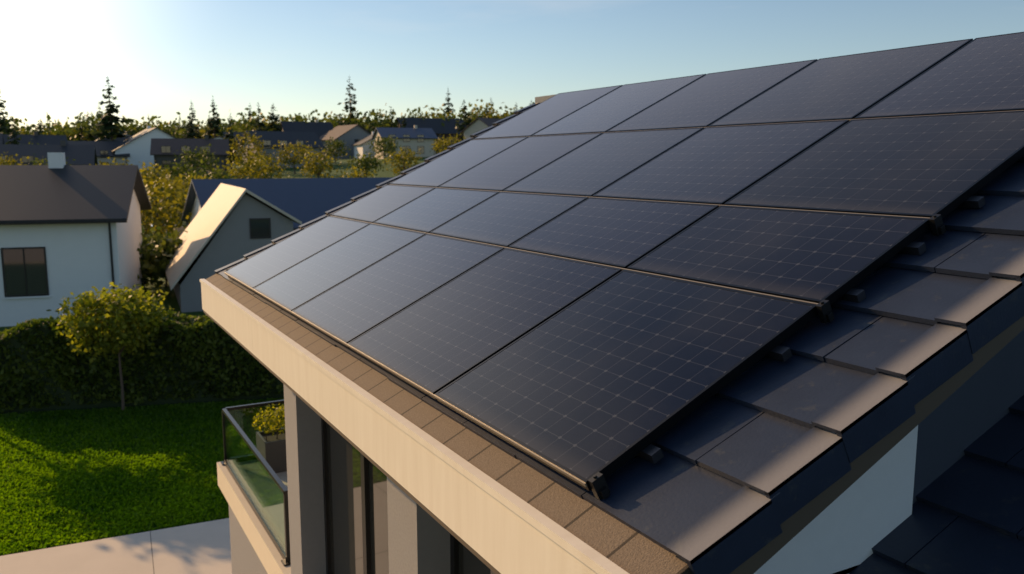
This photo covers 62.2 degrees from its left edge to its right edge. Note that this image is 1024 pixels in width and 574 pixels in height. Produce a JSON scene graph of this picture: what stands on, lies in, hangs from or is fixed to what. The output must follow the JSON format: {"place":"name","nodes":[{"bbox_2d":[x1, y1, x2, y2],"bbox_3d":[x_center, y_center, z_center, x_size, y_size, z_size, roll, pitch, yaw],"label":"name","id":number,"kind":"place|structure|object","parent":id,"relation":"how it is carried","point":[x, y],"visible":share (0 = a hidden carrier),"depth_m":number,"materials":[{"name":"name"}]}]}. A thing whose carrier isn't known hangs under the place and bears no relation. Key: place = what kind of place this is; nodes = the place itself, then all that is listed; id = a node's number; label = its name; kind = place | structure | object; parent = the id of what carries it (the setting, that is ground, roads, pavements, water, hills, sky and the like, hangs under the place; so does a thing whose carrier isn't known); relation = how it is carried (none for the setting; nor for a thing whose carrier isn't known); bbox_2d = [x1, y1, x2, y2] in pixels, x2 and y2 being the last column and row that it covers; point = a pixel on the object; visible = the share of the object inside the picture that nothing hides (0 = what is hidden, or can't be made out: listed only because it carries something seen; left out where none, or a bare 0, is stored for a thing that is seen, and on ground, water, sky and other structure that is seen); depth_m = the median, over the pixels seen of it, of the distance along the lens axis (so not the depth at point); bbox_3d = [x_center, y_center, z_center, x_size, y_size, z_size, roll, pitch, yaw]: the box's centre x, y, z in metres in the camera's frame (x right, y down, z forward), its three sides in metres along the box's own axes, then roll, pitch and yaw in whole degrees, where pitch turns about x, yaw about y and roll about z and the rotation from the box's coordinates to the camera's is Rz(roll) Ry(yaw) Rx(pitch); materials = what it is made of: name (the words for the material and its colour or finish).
{"place":"outdoors","nodes":[
{"label":"outdoors","id":0,"kind":"place"},
{"bbox_2d":[0,152,301,326],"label":"house","id":1,"kind":"structure","parent":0,"point":[66,230],"depth_m":36.45,"materials":[{"name":"white paint"}]},
{"bbox_2d":[0,154,435,549],"bbox_3d":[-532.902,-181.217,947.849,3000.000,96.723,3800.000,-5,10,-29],"label":"ground","id":2,"kind":"structure","parent":0,"point":[170,300],"depth_m":45.59,"materials":[{"name":"green plant"}]},
{"bbox_2d":[0,133,3,143],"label":"house","id":3,"kind":"structure","parent":2,"relation":"on","point":[1,139],"depth_m":138.72,"materials":[{"name":"grey"}]},
{"bbox_2d":[3,132,68,144],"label":"house","id":4,"kind":"structure","parent":2,"relation":"on","point":[44,139],"depth_m":147.67,"materials":[{"name":"grey"}]},
{"bbox_2d":[0,140,97,164],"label":"house","id":5,"kind":"structure","parent":2,"relation":"on","point":[83,154],"depth_m":111.34,"materials":[{"name":"grey"}]},
{"bbox_2d":[68,141,129,164],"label":"house","id":6,"kind":"structure","parent":2,"relation":"on","point":[104,149],"depth_m":170.62,"materials":[{"name":"grey"}]},
{"bbox_2d":[46,282,172,410],"bbox_3d":[-10.721,1.581,22.906,3.152,3.646,3.334,-5,10,-29],"label":"tree","id":7,"kind":"object","parent":2,"relation":"on","point":[83,321],"visible":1,"depth_m":22.16,"materials":[{"name":"green plant"}]},
{"bbox_2d":[91,135,133,140],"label":"house","id":8,"kind":"structure","parent":2,"relation":"on","point":[122,139],"depth_m":193.85,"materials":[{"name":"grey"}]},
{"bbox_2d":[0,518,231,573],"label":"patio","id":9,"kind":"structure","parent":2,"relation":"on","point":[201,548],"depth_m":14.51,"materials":[{"name":"concrete"}]},
{"bbox_2d":[150,531,153,571],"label":"patio joints","id":10,"kind":"object","parent":9,"relation":"on","point":[152,553],"visible":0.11,"depth_m":14.58,"materials":[{"name":"grey concrete"}]},
{"bbox_2d":[0,310,283,413],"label":"hedge","id":11,"kind":"object","parent":2,"relation":"on","point":[43,368],"visible":0.28,"depth_m":23.36,"materials":[{"name":"green plant"}]},
{"bbox_2d":[0,397,284,555],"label":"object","id":12,"kind":"object","parent":2,"relation":"on","point":[189,486],"visible":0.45,"depth_m":18.48,"materials":[{"name":"green plant"}]},
{"bbox_2d":[111,126,176,169],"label":"house","id":13,"kind":"structure","parent":2,"relation":"on","point":[137,146],"depth_m":172.66,"materials":[{"name":"white"}]},
{"bbox_2d":[150,135,229,176],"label":"house","id":14,"kind":"structure","parent":2,"relation":"on","point":[162,150],"depth_m":137.61,"materials":[{"name":"grey"}]},
{"bbox_2d":[217,462,290,573],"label":"balcony","id":15,"kind":"structure","parent":2,"relation":"on","point":[254,550],"depth_m":9.68,"materials":[{"name":"beige paint"}]},
{"bbox_2d":[221,400,290,565],"bbox_3d":[-1.562,1.962,10.052,3.100,0.722,3.190,-5,10,-29],"label":"glass balustrade","id":16,"kind":"object","parent":15,"relation":"on","point":[260,485],"visible":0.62,"depth_m":9.12,"materials":[{"name":"clear glass"}]},
{"bbox_2d":[256,428,286,472],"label":"planter troughs","id":17,"kind":"object","parent":15,"relation":"on","point":[271,449],"visible":0.09,"depth_m":10.38,"materials":[{"name":"grey concrete"}]},
{"bbox_2d":[252,403,284,439],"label":"planter shrubs","id":18,"kind":"object","parent":17,"relation":"on","point":[273,422],"visible":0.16,"depth_m":10.45,"materials":[{"name":"green plant"}]},
{"bbox_2d":[0,99,515,238],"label":"trees","id":19,"kind":"object","parent":2,"relation":"on","point":[166,194],"visible":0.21,"depth_m":98.72,"materials":[{"name":"green plant"}]},
{"bbox_2d":[0,77,531,168],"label":"conifer trees","id":20,"kind":"object","parent":2,"relation":"on","point":[103,124],"visible":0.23,"depth_m":198.85,"materials":[{"name":"green plant"}]},
{"bbox_2d":[239,131,324,168],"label":"house","id":21,"kind":"structure","parent":2,"relation":"on","point":[271,138],"depth_m":154.53,"materials":[{"name":"grey"}]},
{"bbox_2d":[181,177,392,232],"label":"roof","id":22,"kind":"structure","parent":2,"relation":"on","point":[304,200],"depth_m":54.15,"materials":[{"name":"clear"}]},
{"bbox_2d":[280,119,332,136],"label":"house","id":23,"kind":"structure","parent":2,"relation":"on","point":[319,129],"depth_m":201.67,"materials":[{"name":"grey"}]},
{"bbox_2d":[319,124,371,159],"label":"house","id":24,"kind":"structure","parent":2,"relation":"on","point":[349,135],"depth_m":194.80,"materials":[{"name":"brown"}]},
{"bbox_2d":[351,131,373,158],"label":"house","id":25,"kind":"structure","parent":2,"relation":"on","point":[361,147],"depth_m":184.88,"materials":[{"name":"beige"}]},
{"bbox_2d":[371,125,437,158],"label":"house","id":26,"kind":"structure","parent":2,"relation":"on","point":[415,138],"depth_m":176.12,"materials":[{"name":"grey"}]},
{"bbox_2d":[396,117,465,153],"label":"house","id":27,"kind":"structure","parent":2,"relation":"on","point":[445,130],"depth_m":216.02,"materials":[{"name":"grey"}]},
{"bbox_2d":[461,118,500,139],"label":"house","id":28,"kind":"structure","parent":2,"relation":"on","point":[476,125],"depth_m":196.35,"materials":[{"name":"grey"}]},
{"bbox_2d":[284,329,1023,573],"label":"house walls","id":29,"kind":"structure","parent":2,"relation":"on","point":[850,527],"depth_m":3.25,"materials":[{"name":"grey paint"}]},
{"bbox_2d":[321,418,494,573],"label":"windows","id":30,"kind":"structure","parent":29,"relation":"attached to","point":[355,507],"depth_m":6.72,"materials":[{"name":"grey glass"}]},
{"bbox_2d":[535,94,1023,573],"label":"trim","id":31,"kind":"structure","parent":29,"relation":"on","point":[794,525],"depth_m":2.52,"materials":[{"name":"black metal"}]},
{"bbox_2d":[200,279,628,573],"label":"fascia","id":32,"kind":"structure","parent":31,"relation":"attached to","point":[494,526],"depth_m":3.40,"materials":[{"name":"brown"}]},
{"bbox_2d":[205,273,690,573],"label":"eave strip","id":33,"kind":"object","parent":32,"relation":"attached to","point":[621,545],"visible":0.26,"depth_m":3.01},
{"bbox_2d":[215,103,1023,573],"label":"roof tiles","id":34,"kind":"object","parent":31,"relation":"on","point":[751,461],"visible":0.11,"depth_m":2.66,"materials":[{"name":"grey tile"}]},
{"bbox_2d":[224,110,1023,499],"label":"panel mounting","id":35,"kind":"object","parent":31,"relation":"on","point":[598,484],"visible":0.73,"depth_m":3.17,"materials":[{"name":"black metal"}]},
{"bbox_2d":[225,32,1023,490],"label":"solar panels","id":36,"kind":"object","parent":35,"relation":"on","point":[583,370],"visible":0.99,"depth_m":4.24,"materials":[{"name":"black"}]},
{"bbox_2d":[849,395,1023,573],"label":"roof","id":37,"kind":"structure","parent":2,"relation":"on","point":[966,516],"depth_m":2.98,"materials":[{"name":"tile"}]},
{"bbox_2d":[0,102,533,292],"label":"trees","id":38,"kind":"object","parent":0,"point":[156,251],"visible":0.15,"depth_m":164.10,"materials":[{"name":"green plant"}]},
{"bbox_2d":[0,0,1023,130],"label":"sky","id":39,"kind":"structure","parent":0,"point":[57,57],"materials":[{"name":"blue"}]}
]}

